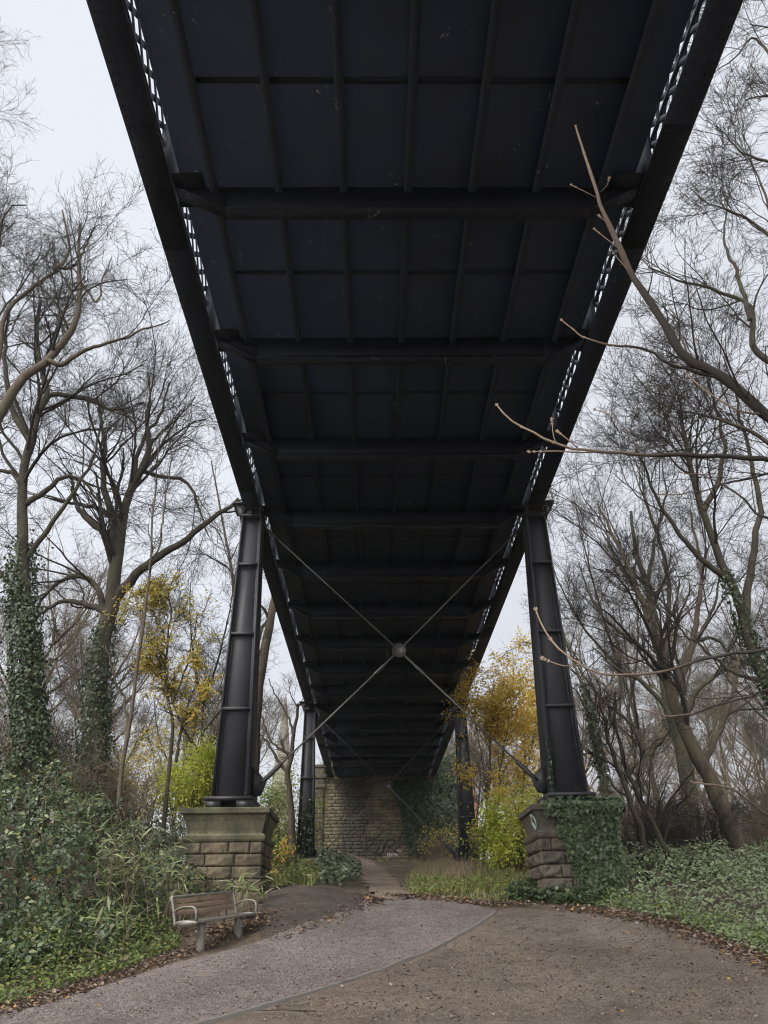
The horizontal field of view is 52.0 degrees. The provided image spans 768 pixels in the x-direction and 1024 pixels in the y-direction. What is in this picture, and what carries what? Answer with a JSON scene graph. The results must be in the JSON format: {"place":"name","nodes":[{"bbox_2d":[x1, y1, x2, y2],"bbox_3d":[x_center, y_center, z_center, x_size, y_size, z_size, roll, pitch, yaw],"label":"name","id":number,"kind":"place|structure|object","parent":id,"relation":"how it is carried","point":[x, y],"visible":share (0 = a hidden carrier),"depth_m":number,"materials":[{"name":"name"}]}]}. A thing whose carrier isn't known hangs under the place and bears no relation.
{"place":"outdoors","nodes":[
{"label":"outdoors","id":0,"kind":"place"},
{"bbox_2d":[0,897,495,1023],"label":"gravel path","id":1,"kind":"structure","parent":0,"point":[374,926],"depth_m":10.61,"materials":[{"name":"grey gravel"}]},
{"bbox_2d":[254,884,383,938],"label":"dirt bank","id":2,"kind":"structure","parent":0,"point":[318,901],"depth_m":14.09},
{"bbox_2d":[0,806,767,1009],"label":"ground","id":3,"kind":"structure","parent":0,"point":[399,870],"depth_m":14.27,"materials":[{"name":"green plant"}]},
{"bbox_2d":[0,694,76,808],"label":"bare shrub","id":4,"kind":"object","parent":3,"relation":"on","point":[3,741],"visible":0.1,"depth_m":19.76,"materials":[{"name":"brown plant"}]},
{"bbox_2d":[0,691,102,809],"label":"bare shrub","id":5,"kind":"object","parent":3,"relation":"on","point":[63,746],"visible":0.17,"depth_m":20.56,"materials":[{"name":"brown plant"}]},
{"bbox_2d":[19,786,108,865],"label":"bamboo clump","id":6,"kind":"object","parent":3,"relation":"on","point":[57,808],"visible":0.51,"depth_m":14.77,"materials":[{"name":"green plant"}]},
{"bbox_2d":[0,484,131,718],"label":"woodland tree","id":7,"kind":"object","parent":3,"relation":"on","point":[63,644],"visible":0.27,"depth_m":43.62,"materials":[{"name":"grey plant"}]},
{"bbox_2d":[0,538,171,711],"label":"woodland tree","id":8,"kind":"object","parent":3,"relation":"on","point":[78,617],"visible":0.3,"depth_m":32.91,"materials":[{"name":"brown plant"}]},
{"bbox_2d":[0,891,184,1005],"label":"ground cover","id":9,"kind":"object","parent":3,"relation":"on","point":[93,963],"visible":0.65,"depth_m":10.36,"materials":[{"name":"green plant"}]},
{"bbox_2d":[0,19,200,424],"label":"leaning tree","id":10,"kind":"object","parent":3,"relation":"on","point":[17,385],"visible":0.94,"depth_m":21.47,"materials":[{"name":"brown plant"}]},
{"bbox_2d":[48,752,164,852],"bbox_3d":[-6.984,6.806,18.451,2.398,2.340,3.866,-7,-29,12],"label":"bare shrub","id":11,"kind":"object","parent":3,"relation":"on","point":[106,792],"visible":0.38,"depth_m":18.63,"materials":[{"name":"brown plant"}]},
{"bbox_2d":[50,612,165,763],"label":"woodland tree","id":12,"kind":"object","parent":3,"relation":"on","point":[131,735],"visible":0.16,"depth_m":60.67,"materials":[{"name":"brown plant"}]},
{"bbox_2d":[43,599,173,762],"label":"woodland tree","id":13,"kind":"object","parent":3,"relation":"on","point":[124,677],"visible":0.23,"depth_m":45.79,"materials":[{"name":"brown plant"}]},
{"bbox_2d":[0,747,218,979],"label":"brambles","id":14,"kind":"object","parent":3,"relation":"on","point":[40,868],"visible":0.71,"depth_m":12.82,"materials":[{"name":"green plant"}]},
{"bbox_2d":[56,891,164,955],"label":"bamboo clump","id":15,"kind":"object","parent":3,"relation":"on","point":[97,918],"visible":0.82,"depth_m":11.21,"materials":[{"name":"green plant"}]},
{"bbox_2d":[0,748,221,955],"bbox_3d":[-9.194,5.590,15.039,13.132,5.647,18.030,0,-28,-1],"label":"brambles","id":16,"kind":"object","parent":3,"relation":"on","point":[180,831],"visible":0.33,"depth_m":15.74,"materials":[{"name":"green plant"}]},
{"bbox_2d":[40,729,182,848],"bbox_3d":[-7.116,6.860,19.026,3.543,2.610,3.074,-14,-31,23],"label":"bare shrub","id":17,"kind":"object","parent":3,"relation":"on","point":[96,775],"visible":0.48,"depth_m":18.87,"materials":[{"name":"brown plant"}]},
{"bbox_2d":[56,632,173,774],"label":"woodland tree","id":18,"kind":"object","parent":3,"relation":"on","point":[134,731],"visible":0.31,"depth_m":46.78,"materials":[{"name":"brown plant"}]},
{"bbox_2d":[0,741,232,1000],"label":"bramble canes","id":19,"kind":"object","parent":3,"relation":"on","point":[85,850],"visible":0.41,"depth_m":14.88,"materials":[{"name":"green plant"}]},
{"bbox_2d":[0,212,233,824],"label":"ivy clad tree","id":20,"kind":"object","parent":3,"relation":"on","point":[30,435],"visible":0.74,"depth_m":22.48,"materials":[{"name":"brown plant"}]},
{"bbox_2d":[0,529,70,771],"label":"ivy","id":21,"kind":"object","parent":20,"relation":"attached to","point":[33,614],"visible":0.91,"depth_m":19.18,"materials":[{"name":"green plant"}]},
{"bbox_2d":[62,758,173,848],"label":"bare shrub","id":22,"kind":"object","parent":3,"relation":"on","point":[123,792],"visible":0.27,"depth_m":20.33,"materials":[{"name":"brown plant"}]},
{"bbox_2d":[40,574,198,728],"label":"woodland tree","id":23,"kind":"object","parent":3,"relation":"on","point":[117,673],"visible":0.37,"depth_m":40.77,"materials":[{"name":"brown plant"}]},
{"bbox_2d":[59,754,181,838],"bbox_3d":[-8.244,9.211,25.453,4.034,2.972,3.500,18,-33,-32],"label":"bare shrub","id":24,"kind":"object","parent":3,"relation":"on","point":[152,781],"visible":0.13,"depth_m":25.83,"materials":[{"name":"brown plant"}]},
{"bbox_2d":[0,252,265,839],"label":"oak tree","id":25,"kind":"object","parent":3,"relation":"on","point":[113,589],"visible":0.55,"depth_m":25.51,"materials":[{"name":"brown plant"}]},
{"bbox_2d":[70,615,125,809],"bbox_3d":[-8.313,5.795,22.852,1.819,5.604,1.404,0,-28,-1],"label":"ivy","id":26,"kind":"object","parent":25,"relation":"attached to","point":[108,710],"visible":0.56,"depth_m":22.73,"materials":[{"name":"green plant"}]},
{"bbox_2d":[57,394,210,875],"bbox_3d":[-6.002,2.251,18.318,3.041,11.648,2.692,0,-28,-1],"label":"slim tree","id":27,"kind":"object","parent":3,"relation":"on","point":[129,716],"visible":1,"depth_m":19.27,"materials":[{"name":"brown plant"}]},
{"bbox_2d":[82,810,192,921],"bbox_3d":[-4.318,5.809,12.910,1.918,1.836,1.569,-8,-29,13],"label":"bamboo clump","id":28,"kind":"object","parent":3,"relation":"on","point":[121,857],"visible":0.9,"depth_m":12.86,"materials":[{"name":"green plant"}]},
{"bbox_2d":[0,921,276,1015],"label":"fallen leaves","id":29,"kind":"object","parent":3,"relation":"on","point":[82,987],"visible":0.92,"depth_m":9.76,"materials":[{"name":"brown plant"}]},
{"bbox_2d":[109,710,201,831],"bbox_3d":[-9.283,10.560,32.410,6.702,4.793,5.105,0,-28,-1],"label":"olive bush","id":30,"kind":"object","parent":3,"relation":"on","point":[147,760],"visible":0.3,"depth_m":32.44,"materials":[{"name":"green plant"}]},
{"bbox_2d":[100,569,225,876],"bbox_3d":[-6.118,5.262,20.848,3.526,8.317,2.254,0,-28,-1],"label":"yellow leaved tree","id":31,"kind":"object","parent":3,"relation":"on","point":[149,666],"visible":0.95,"depth_m":21.46,"materials":[{"name":"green plant"}]},
{"bbox_2d":[114,629,227,843],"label":"woodland tree","id":32,"kind":"object","parent":3,"relation":"on","point":[154,709],"visible":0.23,"depth_m":34.19,"materials":[{"name":"plant"}]},
{"bbox_2d":[120,643,223,833],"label":"woodland tree","id":33,"kind":"object","parent":3,"relation":"on","point":[162,731],"visible":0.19,"depth_m":51.78,"materials":[{"name":"grey plant"}]},
{"bbox_2d":[123,849,228,932],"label":"bamboo clump","id":34,"kind":"object","parent":3,"relation":"on","point":[150,893],"visible":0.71,"depth_m":13.13,"materials":[{"name":"green plant"}]},
{"bbox_2d":[142,718,255,869],"bbox_3d":[-5.375,8.016,22.203,2.598,4.398,2.650,-12,-30,20],"label":"lime bush","id":35,"kind":"object","parent":3,"relation":"on","point":[199,792],"visible":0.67,"depth_m":22.15,"materials":[{"name":"green plant"}]},
{"bbox_2d":[146,631,271,800],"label":"woodland tree","id":36,"kind":"object","parent":3,"relation":"on","point":[216,724],"visible":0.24,"depth_m":32.16,"materials":[{"name":"brown plant"}]},
{"bbox_2d":[170,891,257,951],"bbox_3d":[-2.652,6.512,12.337,0.525,0.985,1.592,-14,-26,23],"label":"park bench","id":37,"kind":"object","parent":3,"relation":"on","point":[202,922],"visible":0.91,"depth_m":12.40,"materials":[{"name":"brown wood"}]},
{"bbox_2d":[144,428,288,800],"bbox_3d":[-5.729,4.191,31.631,8.498,19.294,6.222,0,-28,-1],"label":"bare tree","id":38,"kind":"object","parent":3,"relation":"on","point":[264,661],"visible":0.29,"depth_m":31.68,"materials":[{"name":"brown plant"}]},
{"bbox_2d":[149,543,295,779],"bbox_3d":[-5.686,6.529,27.102,4.381,10.911,5.967,-3,-28,5],"label":"woodland tree","id":39,"kind":"object","parent":3,"relation":"on","point":[209,650],"visible":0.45,"depth_m":26.92,"materials":[{"name":"brown plant"}]},
{"bbox_2d":[179,807,279,902],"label":"stone pier","id":40,"kind":"structure","parent":3,"relation":"on","point":[242,836],"depth_m":15.90,"materials":[{"name":"stone"}]},
{"bbox_2d":[204,500,595,807],"bbox_3d":[0.296,3.164,18.698,8.220,7.440,1.240,0,-28,-1],"label":"iron trestle","id":41,"kind":"object","parent":40,"relation":"on","point":[239,780],"visible":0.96,"depth_m":18.08,"materials":[{"name":"black metal"}]},
{"bbox_2d":[86,0,742,776],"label":"footbridge","id":42,"kind":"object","parent":41,"relation":"on","point":[404,248],"visible":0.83,"depth_m":12.84,"materials":[{"name":"paint"}]},
{"bbox_2d":[180,685,292,767],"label":"woodland tree","id":43,"kind":"object","parent":3,"relation":"on","point":[274,730],"visible":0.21,"depth_m":61.97,"materials":[{"name":"brown plant"}]},
{"bbox_2d":[180,903,296,940],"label":"fallen leaves","id":44,"kind":"object","parent":3,"relation":"on","point":[218,927],"visible":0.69,"depth_m":13.18,"materials":[{"name":"brown plant"}]},
{"bbox_2d":[204,676,297,773],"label":"woodland tree","id":45,"kind":"object","parent":3,"relation":"on","point":[273,716],"visible":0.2,"depth_m":46.74,"materials":[{"name":"brown plant"}]},
{"bbox_2d":[215,867,294,908],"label":"bamboo clump","id":46,"kind":"object","parent":3,"relation":"on","point":[239,887],"visible":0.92,"depth_m":14.50,"materials":[{"name":"green plant"}]},
{"bbox_2d":[269,698,292,841],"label":"church","id":47,"kind":"structure","parent":3,"relation":"on","point":[287,749],"depth_m":124.89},
{"bbox_2d":[257,761,310,859],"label":"green bush","id":48,"kind":"object","parent":3,"relation":"on","point":[276,831],"visible":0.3,"depth_m":33.41,"materials":[{"name":"green plant"}]},
{"bbox_2d":[270,835,302,883],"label":"yellow bush","id":49,"kind":"object","parent":3,"relation":"on","point":[283,854],"visible":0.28,"depth_m":21.06,"materials":[{"name":"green plant"}]},
{"bbox_2d":[260,670,322,864],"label":"forked tree","id":50,"kind":"object","parent":3,"relation":"on","point":[291,813],"visible":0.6,"depth_m":32.17,"materials":[{"name":"brown plant"}]},
{"bbox_2d":[269,863,320,885],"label":"grass","id":51,"kind":"structure","parent":3,"relation":"on","point":[304,880],"depth_m":18.44,"materials":[{"name":"green plant"}]},
{"bbox_2d":[272,855,321,883],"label":"ground cover","id":52,"kind":"object","parent":3,"relation":"on","point":[299,866],"visible":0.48,"depth_m":19.64,"materials":[{"name":"green plant"}]},
{"bbox_2d":[259,754,344,855],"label":"green bush","id":53,"kind":"object","parent":3,"relation":"on","point":[295,801],"visible":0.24,"depth_m":42.27,"materials":[{"name":"green plant"}]},
{"bbox_2d":[314,847,362,886],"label":"ground ivy","id":54,"kind":"object","parent":3,"relation":"on","point":[332,870],"visible":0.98,"depth_m":21.69,"materials":[{"name":"green plant"}]},
{"bbox_2d":[189,911,496,1023],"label":"path edging","id":55,"kind":"object","parent":3,"relation":"on","point":[234,1014],"visible":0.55,"depth_m":9.15,"materials":[{"name":"grey stone"}]},
{"bbox_2d":[338,851,410,898],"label":"dirt trail","id":56,"kind":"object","parent":3,"relation":"on","point":[378,878],"visible":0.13,"depth_m":21.14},
{"bbox_2d":[0,603,767,815],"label":"woodland","id":57,"kind":"object","parent":3,"relation":"on","point":[732,750],"visible":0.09,"depth_m":79.60,"materials":[{"name":"brown plant"}]},
{"bbox_2d":[315,747,457,861],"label":"stone abutment","id":58,"kind":"object","parent":3,"relation":"on","point":[374,830],"visible":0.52,"depth_m":54.16,"materials":[{"name":"stone"}]},
{"bbox_2d":[390,749,458,859],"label":"ivy","id":59,"kind":"object","parent":58,"relation":"attached to","point":[436,806],"visible":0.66,"depth_m":54.27,"materials":[{"name":"green plant"}]},
{"bbox_2d":[416,817,457,861],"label":"yellow bush","id":60,"kind":"object","parent":3,"relation":"on","point":[453,842],"visible":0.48,"depth_m":46.33,"materials":[{"name":"green plant"}]},
{"bbox_2d":[408,853,492,889],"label":"grass","id":61,"kind":"structure","parent":3,"relation":"on","point":[459,869],"depth_m":24.90,"materials":[{"name":"plant"}]},
{"bbox_2d":[376,891,549,906],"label":"fallen leaves","id":62,"kind":"object","parent":3,"relation":"on","point":[471,900],"visible":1,"depth_m":15.15,"materials":[{"name":"brown plant"}]},
{"bbox_2d":[422,705,508,858],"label":"woodland tree","id":63,"kind":"object","parent":3,"relation":"on","point":[454,761],"visible":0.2,"depth_m":48.08,"materials":[{"name":"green plant"}]},
{"bbox_2d":[403,859,534,901],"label":"grass","id":64,"kind":"structure","parent":3,"relation":"on","point":[494,875],"depth_m":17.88,"materials":[{"name":"green plant"}]},
{"bbox_2d":[453,723,516,811],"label":"woodland tree","id":65,"kind":"object","parent":3,"relation":"on","point":[472,740],"visible":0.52,"depth_m":44.04,"materials":[{"name":"brown plant"}]},
{"bbox_2d":[441,625,538,867],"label":"yellow leaved tree","id":66,"kind":"object","parent":3,"relation":"on","point":[496,708],"visible":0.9,"depth_m":30.55,"materials":[{"name":"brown plant"}]},
{"bbox_2d":[453,809,527,870],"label":"green bush","id":67,"kind":"object","parent":3,"relation":"on","point":[481,835],"visible":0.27,"depth_m":25.79,"materials":[{"name":"green plant"}]},
{"bbox_2d":[460,761,542,872],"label":"yellow green bush","id":68,"kind":"object","parent":3,"relation":"on","point":[498,837],"visible":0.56,"depth_m":23.07,"materials":[{"name":"green plant"}]},
{"bbox_2d":[481,662,540,822],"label":"yellow leaved tree","id":69,"kind":"object","parent":3,"relation":"on","point":[534,722],"visible":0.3,"depth_m":33.17,"materials":[{"name":"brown plant"}]},
{"bbox_2d":[503,877,608,905],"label":"ground ivy","id":70,"kind":"object","parent":3,"relation":"on","point":[530,890],"visible":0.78,"depth_m":15.27,"materials":[{"name":"green plant"}]},
{"bbox_2d":[498,556,640,794],"bbox_3d":[6.964,6.576,27.171,3.771,11.095,4.834,19,-34,-33],"label":"ivy clad tree","id":71,"kind":"object","parent":3,"relation":"on","point":[575,609],"visible":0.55,"depth_m":28.08,"materials":[{"name":"brown plant"}]},
{"bbox_2d":[576,685,620,820],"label":"ivy","id":72,"kind":"object","parent":71,"relation":"attached to","point":[592,736],"visible":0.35,"depth_m":26.45,"materials":[{"name":"green plant"}]},
{"bbox_2d":[518,804,621,899],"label":"stone pier","id":73,"kind":"structure","parent":3,"relation":"on","point":[548,863],"depth_m":15.99,"materials":[{"name":"stone"}]},
{"bbox_2d":[540,795,629,900],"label":"ivy","id":74,"kind":"object","parent":73,"relation":"attached to","point":[595,821],"visible":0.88,"depth_m":15.93,"materials":[{"name":"green plant"}]},
{"bbox_2d":[533,617,643,790],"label":"woodland tree","id":75,"kind":"object","parent":3,"relation":"on","point":[582,745],"visible":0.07,"depth_m":44.48,"materials":[{"name":"brown plant"}]},
{"bbox_2d":[530,571,710,812],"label":"woodland tree","id":76,"kind":"object","parent":3,"relation":"on","point":[608,687],"visible":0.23,"depth_m":42.07,"materials":[{"name":"brown plant"}]},
{"bbox_2d":[515,724,730,880],"bbox_3d":[6.333,8.099,21.286,4.408,3.744,5.080,22,-35,-36],"label":"bare shrub","id":77,"kind":"object","parent":3,"relation":"on","point":[621,796],"visible":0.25,"depth_m":20.73,"materials":[{"name":"brown plant"}]},
{"bbox_2d":[573,679,672,845],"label":"woodland tree","id":78,"kind":"object","parent":3,"relation":"on","point":[631,764],"visible":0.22,"depth_m":47.38,"materials":[{"name":"brown plant"}]},
{"bbox_2d":[571,637,675,807],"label":"woodland tree","id":79,"kind":"object","parent":3,"relation":"on","point":[644,735],"visible":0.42,"depth_m":35.98,"materials":[{"name":"brown plant"}]},
{"bbox_2d":[495,125,767,869],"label":"tree","id":80,"kind":"object","parent":3,"relation":"on","point":[755,405],"visible":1,"depth_m":4.99,"materials":[{"name":"brown plant"}]},
{"bbox_2d":[518,479,752,802],"bbox_3d":[11.083,6.675,35.364,9.239,16.894,6.783,11,-30,-21],"label":"woodland tree","id":81,"kind":"object","parent":3,"relation":"on","point":[632,704],"visible":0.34,"depth_m":35.55,"materials":[{"name":"brown plant"}]},
{"bbox_2d":[571,655,707,886],"bbox_3d":[5.658,5.975,18.312,3.512,5.286,2.979,0,-28,-1],"label":"twin stemmed tree","id":82,"kind":"object","parent":3,"relation":"on","point":[654,823],"visible":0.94,"depth_m":18.31,"materials":[{"name":"brown plant"}]},
{"bbox_2d":[515,233,767,695],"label":"leaning tree","id":83,"kind":"object","parent":3,"relation":"on","point":[713,538],"visible":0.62,"depth_m":17.37,"materials":[{"name":"brown plant"}]},
{"bbox_2d":[715,567,767,724],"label":"ivy","id":84,"kind":"object","parent":83,"relation":"attached to","point":[739,634],"visible":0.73,"depth_m":15.74,"materials":[{"name":"green plant"}]},
{"bbox_2d":[516,395,767,880],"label":"leaning tree","id":85,"kind":"object","parent":3,"relation":"on","point":[698,757],"visible":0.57,"depth_m":21.72,"materials":[{"name":"brown plant"}]},
{"bbox_2d":[533,887,767,956],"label":"ground cover","id":86,"kind":"object","parent":3,"relation":"on","point":[679,911],"visible":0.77,"depth_m":13.51,"materials":[{"name":"green plant"}]},
{"bbox_2d":[536,834,767,955],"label":"nettles","id":87,"kind":"object","parent":3,"relation":"on","point":[707,869],"visible":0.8,"depth_m":14.98,"materials":[{"name":"green plant"}]},
{"bbox_2d":[542,902,767,971],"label":"fallen leaves","id":88,"kind":"object","parent":3,"relation":"on","point":[708,938],"visible":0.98,"depth_m":12.61,"materials":[{"name":"brown plant"}]},
{"bbox_2d":[610,778,700,882],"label":"bare shrub","id":89,"kind":"object","parent":3,"relation":"on","point":[643,819],"visible":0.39,"depth_m":19.43,"materials":[{"name":"brown plant"}]},
{"bbox_2d":[548,361,767,872],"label":"fan shaped tree","id":90,"kind":"object","parent":3,"relation":"on","point":[685,760],"visible":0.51,"depth_m":26.47,"materials":[{"name":"brown plant"}]},
{"bbox_2d":[594,555,756,856],"bbox_3d":[12.047,7.659,32.377,6.718,12.560,7.158,-5,-28,7],"label":"woodland tree","id":91,"kind":"object","parent":3,"relation":"on","point":[710,734],"visible":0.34,"depth_m":31.64,"materials":[{"name":"brown plant"}]},
{"bbox_2d":[590,0,767,507],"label":"bare tree","id":92,"kind":"object","parent":3,"relation":"on","point":[726,199],"visible":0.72,"depth_m":19.40,"materials":[{"name":"brown plant"}]},
{"bbox_2d":[627,765,767,881],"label":"bare shrub","id":93,"kind":"object","parent":3,"relation":"on","point":[713,829],"visible":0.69,"depth_m":19.67,"materials":[{"name":"brown plant"}]},
{"bbox_2d":[663,527,767,738],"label":"woodland tree","id":94,"kind":"object","parent":3,"relation":"on","point":[726,676],"visible":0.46,"depth_m":29.64,"materials":[{"name":"brown plant"}]},
{"bbox_2d":[678,753,767,841],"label":"bare shrub","id":95,"kind":"object","parent":3,"relation":"on","point":[760,789],"visible":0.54,"depth_m":22.39,"materials":[{"name":"brown plant"}]},
{"bbox_2d":[688,668,763,800],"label":"woodland tree","id":96,"kind":"object","parent":3,"relation":"on","point":[727,762],"visible":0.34,"depth_m":59.47,"materials":[{"name":"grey plant"}]},
{"bbox_2d":[687,668,767,794],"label":"woodland tree","id":97,"kind":"object","parent":3,"relation":"on","point":[746,745],"visible":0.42,"depth_m":58.16,"materials":[{"name":"brown plant"}]},
{"bbox_2d":[699,784,767,877],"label":"bare shrub","id":98,"kind":"object","parent":3,"relation":"on","point":[759,840],"visible":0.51,"depth_m":19.90,"materials":[{"name":"brown plant"}]},
{"bbox_2d":[0,0,767,858],"label":"sky","id":99,"kind":"structure","parent":0,"point":[75,98],"materials":[{"name":"white"}]},
{"bbox_2d":[211,909,767,1023],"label":"dirt path","id":100,"kind":"structure","parent":0,"point":[581,928],"depth_m":9.20,"materials":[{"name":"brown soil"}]},
{"bbox_2d":[242,920,757,1018],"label":"fallen leaves","id":101,"kind":"object","parent":100,"relation":"on","point":[573,957],"visible":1,"depth_m":9.16,"materials":[{"name":"brown plant"}]},
{"bbox_3d":[-3.452,16.055,34.347,1.830,0.685,1.830,0,-28,-1],"label":"stone pier","id":102,"kind":"object","parent":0,"visible":0},
{"bbox_2d":[297,700,478,863],"bbox_3d":[0.098,12.478,36.282,8.220,7.440,1.240,0,-28,-1],"label":"iron trestle","id":103,"kind":"object","parent":102,"relation":"on","point":[307,793],"visible":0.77,"depth_m":35.95,"materials":[{"name":"black metal"}]},
{"bbox_2d":[301,798,317,857],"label":"ivy","id":104,"kind":"object","parent":103,"relation":"attached to","point":[310,840],"visible":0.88,"depth_m":34.67,"materials":[{"name":"green plant"}]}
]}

